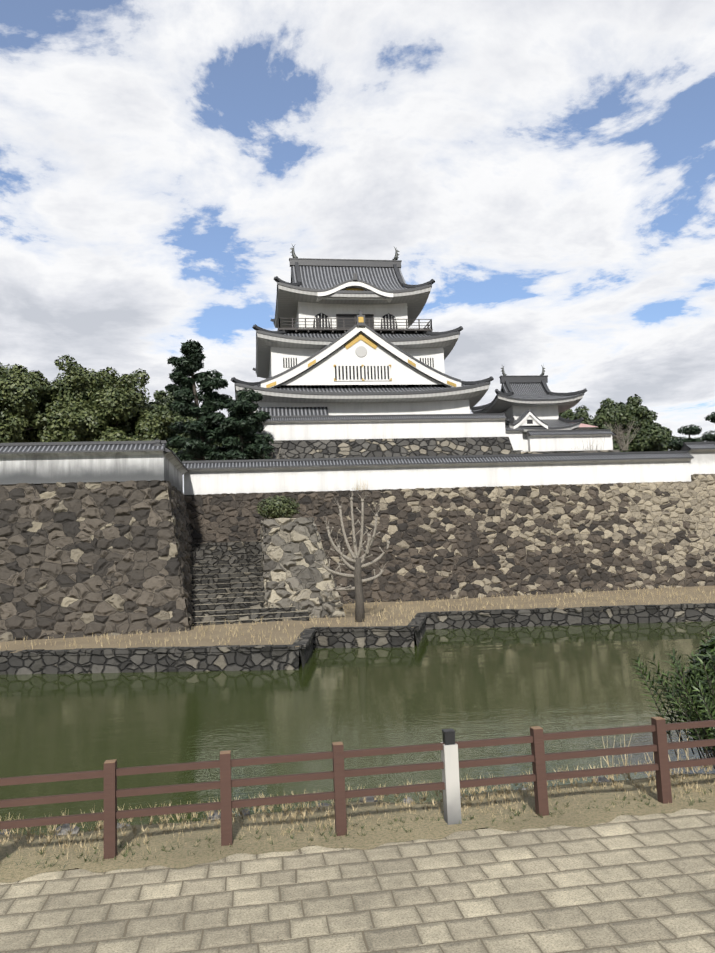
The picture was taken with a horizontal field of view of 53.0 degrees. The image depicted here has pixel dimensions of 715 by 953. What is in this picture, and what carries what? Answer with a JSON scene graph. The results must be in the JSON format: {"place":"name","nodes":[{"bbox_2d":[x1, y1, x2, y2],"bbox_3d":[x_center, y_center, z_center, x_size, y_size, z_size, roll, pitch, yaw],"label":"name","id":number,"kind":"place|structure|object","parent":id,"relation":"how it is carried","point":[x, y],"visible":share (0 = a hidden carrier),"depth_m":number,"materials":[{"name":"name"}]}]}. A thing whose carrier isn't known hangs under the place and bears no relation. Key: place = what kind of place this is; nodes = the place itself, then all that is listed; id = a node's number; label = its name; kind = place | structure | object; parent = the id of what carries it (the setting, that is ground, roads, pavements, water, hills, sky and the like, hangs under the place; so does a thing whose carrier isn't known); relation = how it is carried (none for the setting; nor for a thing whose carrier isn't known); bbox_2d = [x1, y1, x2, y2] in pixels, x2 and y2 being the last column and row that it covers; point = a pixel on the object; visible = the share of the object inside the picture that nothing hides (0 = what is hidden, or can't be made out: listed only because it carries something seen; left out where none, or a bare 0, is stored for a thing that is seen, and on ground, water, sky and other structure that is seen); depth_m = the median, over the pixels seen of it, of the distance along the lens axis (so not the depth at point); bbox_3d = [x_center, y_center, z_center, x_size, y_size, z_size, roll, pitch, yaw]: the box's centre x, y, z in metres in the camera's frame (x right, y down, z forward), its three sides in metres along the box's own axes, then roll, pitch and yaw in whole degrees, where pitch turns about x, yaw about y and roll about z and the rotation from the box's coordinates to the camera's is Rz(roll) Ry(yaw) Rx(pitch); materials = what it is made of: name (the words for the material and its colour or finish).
{"place":"outdoors","nodes":[
{"label":"outdoors","id":0,"kind":"place"},
{"bbox_2d":[0,440,193,641],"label":"bastion wall","id":1,"kind":"structure","parent":0,"point":[80,559],"depth_m":26.82,"materials":[{"name":"grey stone"}]},
{"bbox_2d":[277,245,432,333],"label":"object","id":2,"kind":"object","parent":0,"point":[345,323],"visible":0.54,"depth_m":59.81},
{"bbox_2d":[0,621,714,870],"bbox_3d":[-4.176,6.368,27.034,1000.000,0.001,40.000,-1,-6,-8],"label":"moat water","id":3,"kind":"structure","parent":0,"point":[467,684],"depth_m":15.49,"materials":[{"name":"green liquid"}]},
{"bbox_2d":[0,809,714,952],"bbox_3d":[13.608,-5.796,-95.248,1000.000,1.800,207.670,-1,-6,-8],"label":"pavement","id":4,"kind":"structure","parent":0,"point":[632,884],"depth_m":6.08,"materials":[{"name":"stone"}]},
{"bbox_2d":[0,774,714,882],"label":"verge","id":5,"kind":"structure","parent":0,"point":[441,828],"depth_m":7.70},
{"bbox_2d":[0,773,672,834],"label":"edge stones","id":6,"kind":"object","parent":5,"relation":"on","point":[76,829],"visible":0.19,"depth_m":8.53,"materials":[{"name":"grey stone"}]},
{"bbox_2d":[0,788,711,874],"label":"green grass tufts","id":7,"kind":"object","parent":5,"relation":"on","point":[417,818],"visible":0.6,"depth_m":7.54,"materials":[{"name":"green plant"}]},
{"bbox_2d":[0,717,714,858],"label":"fence","id":8,"kind":"object","parent":5,"relation":"on","point":[450,785],"visible":0.94,"depth_m":7.58,"materials":[{"name":"brown wood"}]},
{"bbox_2d":[0,751,714,872],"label":"dry grass tufts","id":9,"kind":"object","parent":5,"relation":"on","point":[301,809],"depth_m":8.31,"materials":[{"name":"beige plant"}]},
{"bbox_2d":[600,715,694,781],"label":"dry stalks","id":10,"kind":"object","parent":5,"relation":"on","point":[645,758],"visible":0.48,"depth_m":9.30,"materials":[{"name":"beige plant"}]},
{"bbox_2d":[629,636,714,768],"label":"oleander shrub","id":11,"kind":"object","parent":5,"relation":"on","point":[706,652],"depth_m":9.70,"materials":[{"name":"green plant"}]},
{"bbox_2d":[0,605,714,674],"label":"moat retaining wall","id":12,"kind":"structure","parent":0,"point":[11,663],"depth_m":24.77,"materials":[{"name":"grey stone"}]},
{"bbox_2d":[0,603,714,655],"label":"bank coping stones","id":13,"kind":"object","parent":12,"relation":"on","point":[306,635],"visible":0.98,"depth_m":23.57,"materials":[{"name":"grey stone"}]},
{"bbox_2d":[0,585,714,652],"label":"grass bank","id":14,"kind":"structure","parent":0,"point":[298,628],"depth_m":27.92,"materials":[{"name":"beige plant"}]},
{"bbox_2d":[189,540,260,543],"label":"stone step","id":15,"kind":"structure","parent":14,"relation":"on","point":[223,542],"depth_m":33.68,"materials":[{"name":"grey stone"}]},
{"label":"terrace soil","id":16,"kind":"structure","parent":15,"relation":"on","visible":0},
{"bbox_2d":[256,495,299,518],"bbox_3d":[-3.580,1.408,32.295,1.994,1.141,1.646,-1,-6,-8],"label":"hedge shrub","id":17,"kind":"object","parent":16,"relation":"on","point":[276,507],"visible":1,"depth_m":31.94,"materials":[{"name":"green plant"}]},
{"bbox_2d":[190,541,308,625],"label":"stone stairs","id":18,"kind":"structure","parent":14,"relation":"on","point":[227,582],"depth_m":30.18,"materials":[{"name":"grey stone"}]},
{"bbox_2d":[260,517,345,617],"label":"stone pier","id":19,"kind":"structure","parent":14,"relation":"on","point":[295,575],"depth_m":29.62,"materials":[{"name":"grey stone"}]},
{"bbox_2d":[314,492,389,621],"bbox_3d":[-0.217,3.049,27.698,3.069,5.336,1.103,-1,-6,-8],"label":"bare tree","id":20,"kind":"object","parent":14,"relation":"on","point":[358,560],"visible":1,"depth_m":27.59,"materials":[{"name":"grey plant"}]},
{"bbox_2d":[0,586,714,649],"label":"berm tufts","id":21,"kind":"object","parent":14,"relation":"on","point":[228,639],"visible":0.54,"depth_m":29.05,"materials":[{"name":"plant"}]},
{"bbox_2d":[0,0,714,493],"label":"sky","id":22,"kind":"structure","parent":0,"point":[549,164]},
{"bbox_2d":[253,302,469,414],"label":"tenshu walls","id":23,"kind":"structure","parent":0,"point":[282,359],"depth_m":57.50,"materials":[{"name":"white paint"}]},
{"bbox_2d":[231,258,493,415],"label":"tenshu roofs","id":24,"kind":"structure","parent":23,"relation":"on","point":[310,277],"depth_m":58.43,"materials":[{"name":"grey tile"}]},
{"bbox_2d":[261,279,460,387],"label":"tenshu gables","id":25,"kind":"object","parent":24,"relation":"on","point":[360,352],"visible":0.94,"depth_m":56.35,"materials":[{"name":"white paint"}]},
{"bbox_2d":[245,437,514,458],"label":"stone wall","id":26,"kind":"structure","parent":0,"point":[338,448],"depth_m":53.36,"materials":[{"name":"grey stone"}]},
{"bbox_2d":[256,413,507,440],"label":"white wall","id":27,"kind":"structure","parent":0,"point":[325,427],"depth_m":53.95,"materials":[{"name":"white paint"}]},
{"bbox_2d":[182,442,714,603],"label":"stone wall","id":28,"kind":"structure","parent":0,"point":[459,542],"depth_m":37.00,"materials":[{"name":"stone"}]},
{"bbox_2d":[505,426,615,451],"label":"low turret walls","id":29,"kind":"structure","parent":0,"point":[555,440],"depth_m":58.36,"materials":[{"name":"white paint"}]},
{"bbox_2d":[665,424,705,450],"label":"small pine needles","id":30,"kind":"object","parent":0,"point":[677,443],"depth_m":59.69,"materials":[{"name":"green plant"}]},
{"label":"castle bailey ground","id":31,"kind":"structure","parent":0,"visible":0},
{"bbox_2d":[165,339,239,461],"bbox_3d":[-10.507,-3.740,51.645,6.683,12.325,6.742,-1,-6,-8],"label":"tall pine","id":32,"kind":"object","parent":31,"relation":"on","point":[193,444],"depth_m":50.82,"materials":[{"name":"green plant"}]},
{"bbox_2d":[203,388,274,459],"bbox_3d":[-8.230,-2.086,49.934,5.082,8.535,5.523,-1,-6,-8],"label":"pine","id":33,"kind":"object","parent":31,"relation":"on","point":[249,424],"depth_m":49.52,"materials":[{"name":"green plant"}]},
{"bbox_2d":[252,445,283,458],"bbox_3d":[-6.464,-0.066,50.242,3.324,4.454,3.045,-1,-6,-8],"label":"twig shrub","id":34,"kind":"object","parent":31,"relation":"on","point":[275,454],"visible":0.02,"depth_m":50.73,"materials":[{"name":"grey plant"}]},
{"bbox_2d":[470,364,586,451],"bbox_3d":[15.055,-3.699,63.559,8.199,12.760,8.541,-1,-6,-8],"label":"corner turret","id":35,"kind":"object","parent":31,"relation":"on","point":[526,403],"visible":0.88,"depth_m":61.51,"materials":[{"name":"paint"}]},
{"bbox_2d":[514,450,620,453],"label":"stone wall","id":36,"kind":"structure","parent":31,"relation":"on","point":[546,452],"depth_m":57.88,"materials":[{"name":"grey stone"}]},
{"bbox_2d":[567,418,597,429],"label":"roof","id":37,"kind":"structure","parent":36,"relation":"on","point":[585,427],"depth_m":63.74,"materials":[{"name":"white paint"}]},
{"bbox_2d":[558,405,594,425],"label":"broad tree leaves","id":38,"kind":"object","parent":31,"relation":"on","point":[579,413],"depth_m":70.25,"materials":[{"name":"green plant"}]},
{"bbox_2d":[573,436,604,452],"bbox_3d":[18.201,-0.695,56.462,2.519,4.996,2.247,-1,-6,-8],"label":"twig shrub","id":39,"kind":"object","parent":31,"relation":"on","point":[596,451],"visible":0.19,"depth_m":56.47,"materials":[{"name":"grey plant"}]},
{"bbox_2d":[604,421,638,450],"bbox_3d":[21.953,-3.480,59.748,3.142,2.700,2.529,-1,-6,-8],"label":"bare tree","id":40,"kind":"object","parent":31,"relation":"on","point":[622,444],"visible":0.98,"depth_m":59.60,"materials":[{"name":"grey plant"}]},
{"bbox_2d":[592,394,677,451],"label":"broad tree leaves","id":41,"kind":"object","parent":31,"relation":"on","point":[650,435],"depth_m":65.01,"materials":[{"name":"green plant"}]},
{"bbox_2d":[701,412,714,441],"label":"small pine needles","id":42,"kind":"object","parent":31,"relation":"on","point":[709,436],"visible":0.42,"depth_m":60.99,"materials":[{"name":"green plant"}]},
{"bbox_3d":[-27.321,-1.886,55.031,10.542,10.609,6.525,-1,-6,-8],"label":"camphor tree wood","id":43,"kind":"object","parent":31,"relation":"on","visible":0},
{"bbox_2d":[0,389,27,442],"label":"tree","id":44,"kind":"object","parent":43,"relation":"on","point":[10,425],"visible":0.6,"depth_m":51.05,"materials":[{"name":"green plant"}]},
{"bbox_2d":[0,362,91,442],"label":"tree","id":45,"kind":"object","parent":43,"relation":"on","point":[30,392],"visible":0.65,"depth_m":52.97,"materials":[{"name":"green plant"}]},
{"bbox_3d":[-20.137,-1.758,58.078,7.361,10.504,6.569,-1,-6,-8],"label":"camphor tree wood","id":46,"kind":"object","parent":31,"relation":"on","visible":0},
{"bbox_2d":[40,355,190,441],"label":"camphor tree leaves","id":47,"kind":"object","parent":46,"relation":"on","point":[105,398],"visible":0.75,"depth_m":55.93,"materials":[{"name":"green plant"}]},
{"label":"camphor tree wood","id":48,"kind":"object","parent":31,"relation":"on","visible":0},
{"bbox_2d":[21,364,82,416],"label":"camphor tree leaves","id":49,"kind":"object","parent":48,"relation":"attached to","point":[66,373],"depth_m":63.30,"materials":[{"name":"green plant"}]},
{"bbox_3d":[-16.138,-1.066,61.928,8.441,9.513,5.689,-1,-6,-8],"label":"broad tree wood","id":50,"kind":"object","parent":31,"relation":"on","visible":0},
{"bbox_2d":[132,390,222,455],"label":"broad tree leaves","id":51,"kind":"object","parent":50,"relation":"on","point":[162,401],"visible":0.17,"depth_m":60.85,"materials":[{"name":"green plant"}]}
]}

